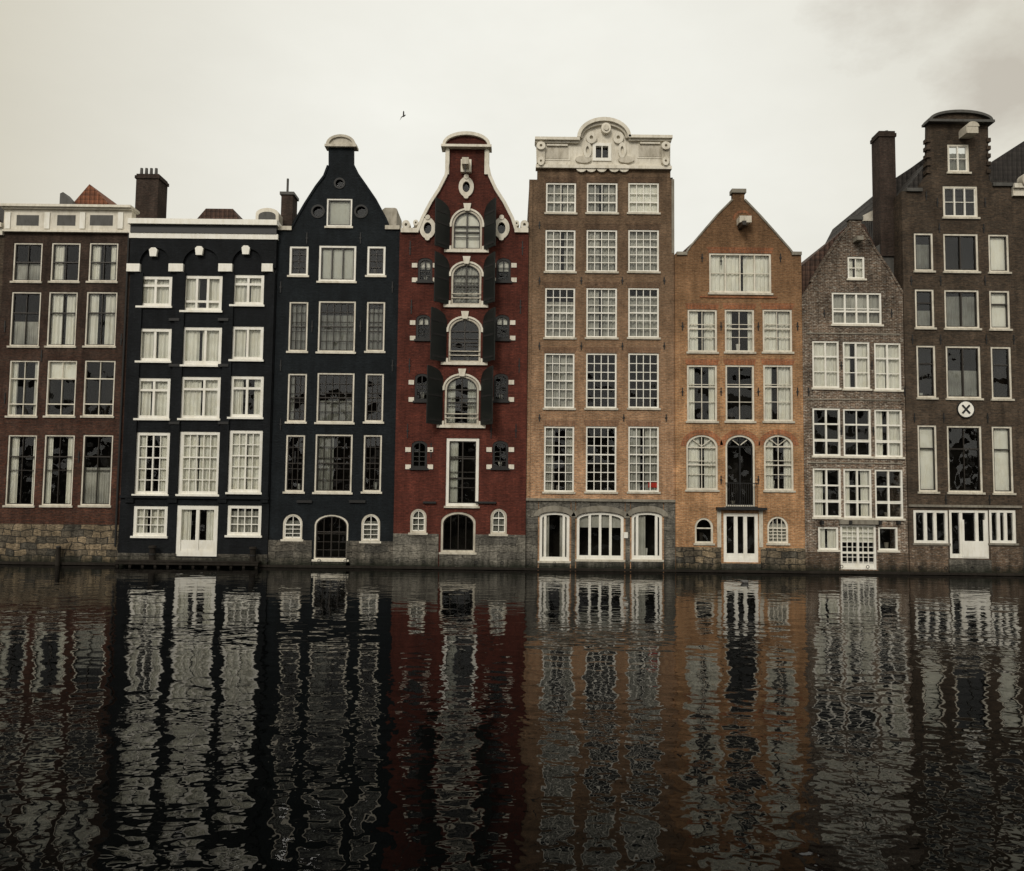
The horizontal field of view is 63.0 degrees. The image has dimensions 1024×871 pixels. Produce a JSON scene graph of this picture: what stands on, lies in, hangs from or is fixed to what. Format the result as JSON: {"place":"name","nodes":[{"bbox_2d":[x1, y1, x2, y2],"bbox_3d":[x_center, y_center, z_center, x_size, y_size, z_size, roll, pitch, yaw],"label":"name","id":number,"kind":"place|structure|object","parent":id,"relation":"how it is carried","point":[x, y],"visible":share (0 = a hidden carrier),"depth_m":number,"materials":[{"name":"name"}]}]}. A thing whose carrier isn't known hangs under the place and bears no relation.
{"place":"outdoors","nodes":[
{"label":"outdoors","id":0,"kind":"place"},
{"bbox_2d":[0,564,1023,870],"bbox_3d":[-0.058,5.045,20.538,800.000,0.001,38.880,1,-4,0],"label":"canal water","id":1,"kind":"structure","parent":0,"point":[170,718],"depth_m":13.31,"materials":[{"name":"black liquid"}]},
{"bbox_2d":[0,524,118,565],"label":"quay base","id":2,"kind":"object","parent":1,"relation":"in","point":[41,542],"visible":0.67,"depth_m":39.66,"materials":[{"name":"stone"}]},
{"bbox_2d":[0,232,129,524],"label":"front wall","id":3,"kind":"structure","parent":1,"relation":"in","point":[41,427],"depth_m":40.30,"materials":[{"name":"brick"}]},
{"bbox_2d":[2,281,117,507],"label":"window sills","id":4,"kind":"structure","parent":3,"relation":"attached to","point":[67,506],"depth_m":40.08,"materials":[{"name":"stone"}]},
{"bbox_2d":[5,243,117,505],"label":"window frames","id":5,"kind":"structure","parent":3,"relation":"attached to","point":[48,385],"depth_m":40.33,"materials":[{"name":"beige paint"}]},
{"bbox_2d":[20,245,109,503],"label":"glazing bars","id":6,"kind":"object","parent":5,"relation":"attached to","point":[22,470],"visible":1,"depth_m":40.49,"materials":[{"name":"wood"}]},
{"bbox_2d":[13,264,109,502],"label":"curtains","id":7,"kind":"object","parent":3,"relation":"attached to","point":[90,473],"visible":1,"depth_m":40.58,"materials":[{"name":"fabric"}]},
{"bbox_2d":[9,262,115,456],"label":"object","id":8,"kind":"structure","parent":3,"relation":"attached to","point":[63,313],"depth_m":40.54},
{"bbox_2d":[9,246,116,502],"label":"curtains","id":9,"kind":"object","parent":3,"relation":"attached to","point":[56,336],"visible":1,"depth_m":40.62,"materials":[{"name":"fabric"}]},
{"bbox_2d":[0,203,139,233],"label":"cornice","id":10,"kind":"structure","parent":3,"relation":"attached to","point":[54,210],"depth_m":40.65,"materials":[{"name":"beige paint"}]},
{"bbox_2d":[4,212,123,228],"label":"frieze blocks","id":11,"kind":"structure","parent":10,"relation":"attached to","point":[47,220],"depth_m":40.62,"materials":[{"name":"white paint"}]},
{"bbox_2d":[16,215,112,225],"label":"frieze panels","id":12,"kind":"object","parent":10,"relation":"attached to","point":[66,220],"visible":1,"depth_m":40.66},
{"bbox_2d":[114,233,129,546],"bbox_3d":[-18.730,-2.291,40.163,0.092,15.143,0.092,2,-4,-22],"label":"drain pipe","id":13,"kind":"object","parent":3,"relation":"attached to","point":[121,404],"visible":1,"depth_m":40.11,"materials":[{"name":"metal"}]},
{"bbox_2d":[114,559,260,567],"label":"timber jetty","id":14,"kind":"object","parent":1,"relation":"in","point":[167,563],"visible":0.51,"depth_m":39.07,"materials":[{"name":"brown wood"}]},
{"bbox_2d":[117,553,266,566],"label":"plinth","id":15,"kind":"structure","parent":1,"relation":"in","point":[220,557],"depth_m":39.58,"materials":[{"name":"stone"}]},
{"bbox_2d":[118,241,277,564],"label":"front wall","id":16,"kind":"structure","parent":1,"relation":"in","point":[206,263],"depth_m":40.24,"materials":[{"name":"black paint"}]},
{"bbox_2d":[119,495,268,499],"bbox_3d":[-15.114,2.948,39.773,7.091,0.120,0.108,1,-4,0],"label":"string course","id":17,"kind":"object","parent":16,"relation":"attached to","point":[189,497],"visible":1,"depth_m":39.72,"materials":[{"name":"black paint"}]},
{"bbox_2d":[130,304,264,537],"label":"window sills","id":18,"kind":"structure","parent":16,"relation":"attached to","point":[237,360],"depth_m":40.00,"materials":[{"name":"stone"}]},
{"bbox_2d":[133,275,263,556],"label":"window frames","id":19,"kind":"structure","parent":16,"relation":"attached to","point":[198,508],"depth_m":40.15,"materials":[{"name":"wood"}]},
{"bbox_2d":[180,540,212,549],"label":"door panels","id":20,"kind":"object","parent":19,"relation":"attached to","point":[190,544],"visible":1,"depth_m":39.75,"materials":[{"name":"white paint"}]},
{"bbox_2d":[137,433,258,532],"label":"glazing bars","id":21,"kind":"object","parent":19,"relation":"attached to","point":[196,479],"visible":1,"depth_m":39.99,"materials":[{"name":"white paint"}]},
{"bbox_2d":[137,279,260,539],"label":"curtains","id":22,"kind":"object","parent":16,"relation":"attached to","point":[192,403],"visible":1,"depth_m":40.35,"materials":[{"name":"fabric"}]},
{"bbox_2d":[125,272,274,502],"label":"pilasters","id":23,"kind":"object","parent":16,"relation":"attached to","point":[173,472],"visible":1,"depth_m":40.11,"materials":[{"name":"black paint"}]},
{"bbox_2d":[126,263,273,271],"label":"capitals","id":24,"kind":"object","parent":16,"relation":"attached to","point":[179,267],"visible":1,"depth_m":40.44,"materials":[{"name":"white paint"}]},
{"bbox_2d":[129,239,276,267],"bbox_3d":[-14.978,-8.834,40.586,7.091,1.357,0.126,1,-4,0],"label":"blind arcade","id":25,"kind":"object","parent":16,"relation":"attached to","point":[180,250],"visible":1,"depth_m":40.54,"materials":[{"name":"black paint"}]},
{"bbox_2d":[130,224,277,233],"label":"cornice","id":26,"kind":"structure","parent":16,"relation":"attached to","point":[215,229],"depth_m":40.53,"materials":[{"name":"black paint"}]},
{"bbox_2d":[128,218,281,240],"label":"cornice","id":27,"kind":"structure","parent":16,"relation":"attached to","point":[208,236],"depth_m":40.53,"materials":[{"name":"white paint"}]},
{"bbox_2d":[231,511,258,531],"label":"curtains","id":28,"kind":"object","parent":16,"relation":"attached to","point":[247,527],"visible":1,"depth_m":40.00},
{"bbox_2d":[268,540,392,568],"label":"plinth","id":29,"kind":"structure","parent":1,"relation":"in","point":[300,553],"depth_m":39.70,"materials":[{"name":"stone"}]},
{"bbox_2d":[269,148,400,564],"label":"front wall","id":30,"kind":"structure","parent":1,"relation":"in","point":[361,292],"depth_m":40.40,"materials":[{"name":"brick"}]},
{"bbox_2d":[280,226,385,561],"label":"window sills","id":31,"kind":"structure","parent":30,"relation":"attached to","point":[348,423],"depth_m":40.12,"materials":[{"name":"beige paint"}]},
{"bbox_2d":[283,301,384,559],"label":"window frames","id":32,"kind":"structure","parent":30,"relation":"attached to","point":[304,420],"depth_m":40.22,"materials":[{"name":"beige paint"}]},
{"bbox_2d":[288,249,382,557],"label":"glazing bars","id":33,"kind":"object","parent":32,"relation":"attached to","point":[332,393],"visible":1,"depth_m":40.34,"materials":[{"name":"wood"}]},
{"bbox_2d":[286,305,382,538],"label":"curtains","id":34,"kind":"object","parent":30,"relation":"attached to","point":[341,406],"visible":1,"depth_m":40.63,"materials":[{"name":"fabric"}]},
{"bbox_2d":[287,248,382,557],"bbox_3d":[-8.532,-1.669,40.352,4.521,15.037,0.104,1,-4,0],"label":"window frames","id":35,"kind":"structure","parent":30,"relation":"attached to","point":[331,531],"depth_m":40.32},
{"bbox_2d":[285,199,385,557],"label":"window frames","id":36,"kind":"structure","parent":30,"relation":"attached to","point":[322,246],"depth_m":40.79,"materials":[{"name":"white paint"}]},
{"bbox_2d":[322,202,353,278],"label":"curtains","id":37,"kind":"object","parent":30,"relation":"attached to","point":[339,213],"visible":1,"depth_m":40.95,"materials":[{"name":"fabric"}]},
{"bbox_2d":[291,165,388,227],"bbox_3d":[-8.359,-11.673,41.098,4.882,3.221,0.406,1,-4,0],"label":"gable coping","id":38,"kind":"object","parent":30,"relation":"attached to","point":[318,183],"visible":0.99,"depth_m":40.91,"materials":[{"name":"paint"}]},
{"bbox_2d":[324,134,358,150],"bbox_3d":[-8.400,-14.450,41.263,1.566,0.615,0.618,1,-4,0],"label":"crest moulding","id":39,"kind":"object","parent":30,"relation":"attached to","point":[327,145],"visible":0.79,"depth_m":40.98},
{"bbox_2d":[0,558,1023,575],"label":"quay fender","id":40,"kind":"object","parent":1,"relation":"on","point":[555,569],"visible":0.98,"depth_m":39.46,"materials":[{"name":"brown wood"}]},
{"bbox_2d":[674,193,804,568],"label":"front wall","id":41,"kind":"structure","parent":1,"relation":"in","point":[691,276],"depth_m":40.32,"materials":[{"name":"orange brick"}]},
{"bbox_2d":[686,199,791,252],"bbox_3d":[11.087,-10.181,40.964,5.313,2.786,0.396,1,-4,0],"label":"gable coping","id":42,"kind":"object","parent":41,"relation":"on","point":[762,218],"visible":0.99,"depth_m":40.78,"materials":[{"name":"grey stone"}]},
{"bbox_2d":[688,256,790,488],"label":"curtains","id":43,"kind":"object","parent":41,"relation":"attached to","point":[732,280],"visible":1,"depth_m":40.60,"materials":[{"name":"fabric"}]},
{"bbox_2d":[686,253,793,542],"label":"window frames","id":44,"kind":"structure","parent":41,"relation":"attached to","point":[752,387],"depth_m":40.32,"materials":[{"name":"beige paint"}]},
{"bbox_2d":[688,273,790,540],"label":"glazing bars","id":45,"kind":"object","parent":44,"relation":"attached to","point":[739,384],"visible":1,"depth_m":40.34,"materials":[{"name":"beige paint"}]},
{"bbox_2d":[685,247,794,364],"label":"lintels","id":46,"kind":"object","parent":41,"relation":"attached to","point":[739,306],"visible":1,"depth_m":40.54,"materials":[{"name":"orange brick"}]},
{"bbox_2d":[681,429,798,445],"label":"window arches","id":47,"kind":"structure","parent":41,"relation":"attached to","point":[728,435],"depth_m":40.09,"materials":[{"name":"orange brick"}]},
{"bbox_2d":[717,510,762,546],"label":"door jambs","id":48,"kind":"structure","parent":41,"relation":"attached to","point":[719,528],"depth_m":39.75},
{"bbox_2d":[723,513,757,561],"bbox_3d":[10.889,4.868,39.856,1.659,2.328,0.120,1,-4,0],"label":"door","id":49,"kind":"structure","parent":41,"relation":"attached to","point":[736,558],"depth_m":39.81,"materials":[{"name":"white paint"}]},
{"bbox_2d":[685,292,795,544],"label":"window sills","id":50,"kind":"structure","parent":41,"relation":"attached to","point":[725,352],"depth_m":40.08,"materials":[{"name":"stone"}]},
{"bbox_2d":[676,547,805,573],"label":"plinth","id":51,"kind":"structure","parent":1,"relation":"in","point":[703,558],"depth_m":39.63,"materials":[{"name":"stone"}]},
{"bbox_2d":[721,563,760,572],"bbox_3d":[10.848,6.587,39.584,1.862,1.031,0.116,1,-4,0],"label":"threshold","id":52,"kind":"object","parent":1,"relation":"in","point":[728,566],"visible":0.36,"depth_m":39.55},
{"bbox_2d":[802,220,907,570],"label":"front wall","id":53,"kind":"structure","parent":1,"relation":"in","point":[831,277],"depth_m":40.48,"materials":[{"name":"brick"}]},
{"bbox_2d":[806,333,902,463],"bbox_3d":[16.486,-1.807,40.299,4.534,6.328,0.033,1,-4,0],"label":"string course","id":54,"kind":"object","parent":53,"relation":"attached to","point":[857,399],"visible":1,"depth_m":40.28,"materials":[{"name":"grey stone"}]},
{"bbox_2d":[833,295,877,322],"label":"curtains","id":55,"kind":"object","parent":53,"relation":"attached to","point":[850,303],"visible":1,"depth_m":40.87,"materials":[{"name":"fabric"}]},
{"bbox_2d":[808,226,902,293],"bbox_3d":[16.822,-8.562,40.940,4.540,3.337,0.386,1,-4,0],"label":"gable coping","id":56,"kind":"object","parent":53,"relation":"on","point":[833,246],"visible":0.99,"depth_m":40.78,"materials":[{"name":"brick"}]},
{"bbox_2d":[814,259,898,547],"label":"curtains","id":57,"kind":"object","parent":53,"relation":"attached to","point":[861,381],"visible":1,"depth_m":40.56,"materials":[{"name":"fabric"}]},
{"bbox_2d":[812,257,902,569],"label":"window frames","id":58,"kind":"structure","parent":53,"relation":"attached to","point":[887,425],"depth_m":40.22,"materials":[{"name":"wood"}]},
{"bbox_2d":[814,259,900,566],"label":"glazing bars","id":59,"kind":"object","parent":58,"relation":"attached to","point":[868,532],"visible":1,"depth_m":40.04,"materials":[{"name":"white paint"}]},
{"bbox_2d":[811,278,905,552],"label":"window sills","id":60,"kind":"structure","parent":53,"relation":"attached to","point":[848,389],"depth_m":40.05,"materials":[{"name":"stone"}]},
{"bbox_2d":[806,552,908,571],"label":"plinth","id":61,"kind":"structure","parent":1,"relation":"in","point":[825,561],"depth_m":39.73,"materials":[{"name":"brick"}]},
{"bbox_2d":[899,124,1021,571],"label":"front wall","id":62,"kind":"structure","parent":1,"relation":"in","point":[919,212],"depth_m":40.50,"materials":[{"name":"brown brick"}]},
{"bbox_2d":[916,153,976,395],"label":"curtains","id":63,"kind":"object","parent":62,"relation":"attached to","point":[953,319],"visible":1,"depth_m":40.77,"materials":[{"name":"fabric"}]},
{"bbox_2d":[923,138,990,175],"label":"quoins","id":64,"kind":"object","parent":62,"relation":"attached to","point":[928,155],"visible":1,"depth_m":41.02,"materials":[{"name":"brick"}]},
{"bbox_2d":[921,109,994,127],"bbox_3d":[21.997,-15.634,41.254,3.242,0.617,0.750,1,-4,0],"label":"crest moulding","id":65,"kind":"object","parent":62,"relation":"attached to","point":[989,120],"visible":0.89,"depth_m":40.92,"materials":[{"name":"stone"}]},
{"bbox_2d":[917,236,1009,449],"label":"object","id":66,"kind":"structure","parent":62,"relation":"attached to","point":[961,324],"depth_m":40.46,"materials":[{"name":"wood"}]},
{"bbox_2d":[914,144,1013,492],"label":"window frames","id":67,"kind":"structure","parent":62,"relation":"attached to","point":[978,347],"depth_m":40.44,"materials":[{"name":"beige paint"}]},
{"bbox_2d":[920,238,1008,490],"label":"curtains","id":68,"kind":"object","parent":62,"relation":"attached to","point":[1000,435],"visible":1,"depth_m":40.29,"materials":[{"name":"fabric"}]},
{"bbox_2d":[913,146,1015,558],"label":"window frames","id":69,"kind":"structure","parent":62,"relation":"attached to","point":[976,528],"depth_m":39.87,"materials":[{"name":"white paint"}]},
{"bbox_2d":[961,520,986,556],"bbox_3d":[21.994,4.896,39.803,1.156,1.761,0.060,1,-4,0],"label":"door leaf","id":70,"kind":"object","parent":69,"relation":"attached to","point":[974,548],"visible":1,"depth_m":39.75,"materials":[{"name":"white paint"}]},
{"bbox_2d":[913,171,1015,494],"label":"window sills","id":71,"kind":"structure","parent":62,"relation":"attached to","point":[935,328],"depth_m":40.40,"materials":[{"name":"stone"}]},
{"bbox_2d":[908,504,1021,507],"bbox_3d":[21.591,3.369,39.828,5.376,0.110,0.098,1,-4,0],"label":"string course","id":72,"kind":"object","parent":62,"relation":"attached to","point":[976,506],"visible":1,"depth_m":39.78,"materials":[{"name":"grey stone"}]},
{"bbox_2d":[959,121,978,138],"bbox_3d":[22.303,-14.900,40.797,0.626,0.571,0.720,1,-4,0],"label":"hoist hood","id":73,"kind":"object","parent":62,"relation":"attached to","point":[969,130],"visible":1,"depth_m":40.48,"materials":[{"name":"wood"}]},
{"bbox_2d":[909,546,1023,572],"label":"plinth","id":74,"kind":"structure","parent":1,"relation":"in","point":[935,559],"depth_m":39.66,"materials":[{"name":"brick"}]},
{"bbox_2d":[948,559,991,575],"bbox_3d":[21.711,6.558,39.605,1.987,1.340,0.096,1,-4,0],"label":"threshold","id":75,"kind":"object","parent":1,"relation":"in","point":[965,566],"visible":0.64,"depth_m":39.58,"materials":[{"name":"stone"}]},
{"bbox_2d":[1011,196,1023,545],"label":"front wall","id":76,"kind":"structure","parent":1,"relation":"in","point":[1018,229],"depth_m":40.59,"materials":[{"name":"brown brick"}]},
{"bbox_2d":[0,0,1023,261],"label":"sky","id":77,"kind":"structure","parent":0,"point":[782,102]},
{"bbox_2d":[889,443,899,548],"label":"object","id":78,"kind":"structure","parent":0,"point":[894,478],"depth_m":40.77,"materials":[{"name":"glass"}]},
{"bbox_2d":[801,224,878,315],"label":"roof","id":79,"kind":"structure","parent":78,"relation":"on","point":[810,264],"depth_m":41.29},
{"bbox_2d":[814,316,889,562],"bbox_3d":[16.462,0.328,41.025,4.414,13.847,1.090,1,-4,0],"label":"interior","id":80,"kind":"object","parent":78,"relation":"attached to","point":[850,447],"visible":0.18,"depth_m":41.44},
{"label":"ground","id":81,"kind":"structure","parent":0,"visible":0},
{"bbox_2d":[14,246,24,413],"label":"side walls","id":82,"kind":"structure","parent":81,"relation":"on","point":[19,298],"depth_m":41.61,"materials":[{"name":"brick"}]},
{"bbox_2d":[16,246,113,502],"bbox_3d":[-21.722,-1.590,41.048,5.690,16.800,1.090,1,-4,0],"label":"interior","id":83,"kind":"object","parent":82,"relation":"attached to","point":[106,392],"visible":0.07,"depth_m":41.52,"materials":[{"name":"black"}]},
{"bbox_2d":[392,131,528,569],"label":"red bell gable warehouse","id":84,"kind":"structure","parent":81,"relation":"on","point":[460,450],"depth_m":40.25,"materials":[{"name":"brick"}]},
{"bbox_2d":[410,211,506,551],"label":"window frames","id":85,"kind":"structure","parent":84,"relation":"in","point":[474,523],"depth_m":40.22,"materials":[{"name":"wood"}]},
{"bbox_2d":[412,438,504,518],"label":"window frames","id":86,"kind":"structure","parent":84,"relation":"in","point":[448,439],"depth_m":39.93,"materials":[{"name":"white paint"}]},
{"bbox_2d":[411,258,510,467],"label":"window frames","id":87,"kind":"structure","parent":84,"relation":"in","point":[420,261],"depth_m":40.31,"materials":[{"name":"wood"}]},
{"bbox_2d":[447,212,479,502],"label":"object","id":88,"kind":"structure","parent":84,"relation":"in","point":[466,226],"depth_m":40.41,"materials":[{"name":"wood"}]},
{"bbox_2d":[525,117,674,568],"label":"ochre brick canal house with ornate parapet","id":89,"kind":"structure","parent":81,"relation":"on","point":[600,463],"depth_m":40.70,"materials":[{"name":"brown brick"}]},
{"bbox_2d":[539,183,661,560],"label":"window frames","id":90,"kind":"structure","parent":89,"relation":"in","point":[602,557],"depth_m":40.35,"materials":[{"name":"white paint"}]},
{"bbox_2d":[893,195,1011,539],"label":"side walls","id":91,"kind":"structure","parent":81,"relation":"on","point":[1001,373],"depth_m":41.24,"materials":[{"name":"brown brick"}]},
{"bbox_2d":[826,159,924,241],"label":"roof","id":92,"kind":"structure","parent":91,"relation":"on","point":[866,207],"depth_m":44.39,"materials":[{"name":"tile"}]},
{"bbox_2d":[876,244,893,273],"bbox_3d":[18.934,-8.436,42.206,1.469,4.141,1.000,1,-4,0],"label":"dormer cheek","id":93,"kind":"object","parent":91,"relation":"attached to","point":[889,261],"visible":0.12,"depth_m":41.73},
{"bbox_2d":[871,131,895,256],"bbox_3d":[18.840,-12.109,42.303,0.812,6.414,0.880,1,-4,0],"label":"chimney","id":94,"kind":"object","parent":93,"relation":"on","point":[883,174],"visible":0.79,"depth_m":41.94,"materials":[{"name":"brick"}]},
{"bbox_2d":[896,165,994,214],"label":"roof","id":95,"kind":"structure","parent":91,"relation":"on","point":[915,179],"depth_m":41.26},
{"bbox_2d":[916,196,995,553],"bbox_3d":[21.656,-2.259,41.130,4.856,19.143,1.090,1,-4,0],"label":"interior","id":96,"kind":"object","parent":91,"relation":"attached to","point":[954,364],"visible":0.21,"depth_m":41.41,"materials":[{"name":"black"}]},
{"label":"side walls","id":97,"kind":"object","parent":81,"relation":"on","visible":0},
{"bbox_2d":[135,174,167,217],"bbox_3d":[-18.574,-11.462,42.989,1.141,3.668,1.100,1,-4,0],"label":"chimney","id":98,"kind":"object","parent":97,"relation":"on","point":[151,198],"visible":0.5,"depth_m":42.51,"materials":[{"name":"brick"}]},
{"bbox_2d":[137,279,258,539],"bbox_3d":[-15.061,-1.646,41.008,6.571,17.058,1.090,1,-4,0],"label":"interior","id":99,"kind":"object","parent":97,"relation":"attached to","point":[203,296],"depth_m":41.28,"materials":[{"name":"black"}]},
{"bbox_2d":[281,195,296,225],"bbox_3d":[-11.639,-11.104,43.571,0.598,2.922,0.900,1,-4,0],"label":"chimney","id":100,"kind":"object","parent":97,"relation":"on","point":[288,208],"visible":0.5,"depth_m":43.17,"materials":[{"name":"brick"}]},
{"bbox_3d":[-14.965,-10.014,46.750,6.891,0.800,8.000,1,-4,0],"label":"roof","id":101,"kind":"object","parent":97,"relation":"on","visible":0},
{"bbox_2d":[197,208,241,218],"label":"roof","id":102,"kind":"structure","parent":101,"relation":"on","point":[219,213],"depth_m":44.88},
{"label":"side walls","id":103,"kind":"object","parent":81,"relation":"on","visible":0},
{"bbox_2d":[694,258,783,552],"bbox_3d":[10.922,-0.758,41.017,5.629,15.885,1.090,1,-4,0],"label":"interior","id":104,"kind":"object","parent":103,"relation":"attached to","point":[733,407],"visible":0.18,"depth_m":41.47,"materials":[{"name":"black"}]},
{"bbox_3d":[-21.625,-10.047,46.547,6.009,1.000,8.500,1,-4,0],"label":"roof","id":105,"kind":"object","parent":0,"visible":0},
{"bbox_2d":[74,184,116,204],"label":"dormer roof","id":106,"kind":"structure","parent":105,"relation":"on","point":[89,194],"depth_m":43.97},
{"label":"side walls","id":107,"kind":"object","parent":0,"visible":0},
{"bbox_2d":[287,250,382,556],"bbox_3d":[-8.542,-1.504,41.103,5.410,16.938,1.090,1,-4,0],"label":"interior","id":108,"kind":"object","parent":107,"relation":"attached to","point":[336,545],"visible":0.18,"depth_m":41.41,"materials":[{"name":"black"}]},
{"bbox_3d":[-8.434,-10.862,46.619,5.730,2.865,10.590,1,-4,0],"label":"roof","id":109,"kind":"object","parent":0,"visible":0},
{"bbox_2d":[383,208,401,227],"bbox_3d":[-6.631,-11.065,44.926,1.123,1.709,2.000,1,-4,0],"label":"dormer","id":110,"kind":"object","parent":109,"relation":"on","point":[392,215],"visible":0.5,"depth_m":43.97,"materials":[{"name":"wood"}]},
{"bbox_3d":[28.229,-13.100,46.409,7.290,3.500,9.400,1,-4,0],"label":"roof","id":111,"kind":"object","parent":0,"visible":0},
{"bbox_2d":[989,141,1023,182],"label":"front roof","id":112,"kind":"structure","parent":111,"relation":"attached to","point":[1007,167],"depth_m":42.48,"materials":[{"name":"tile"}]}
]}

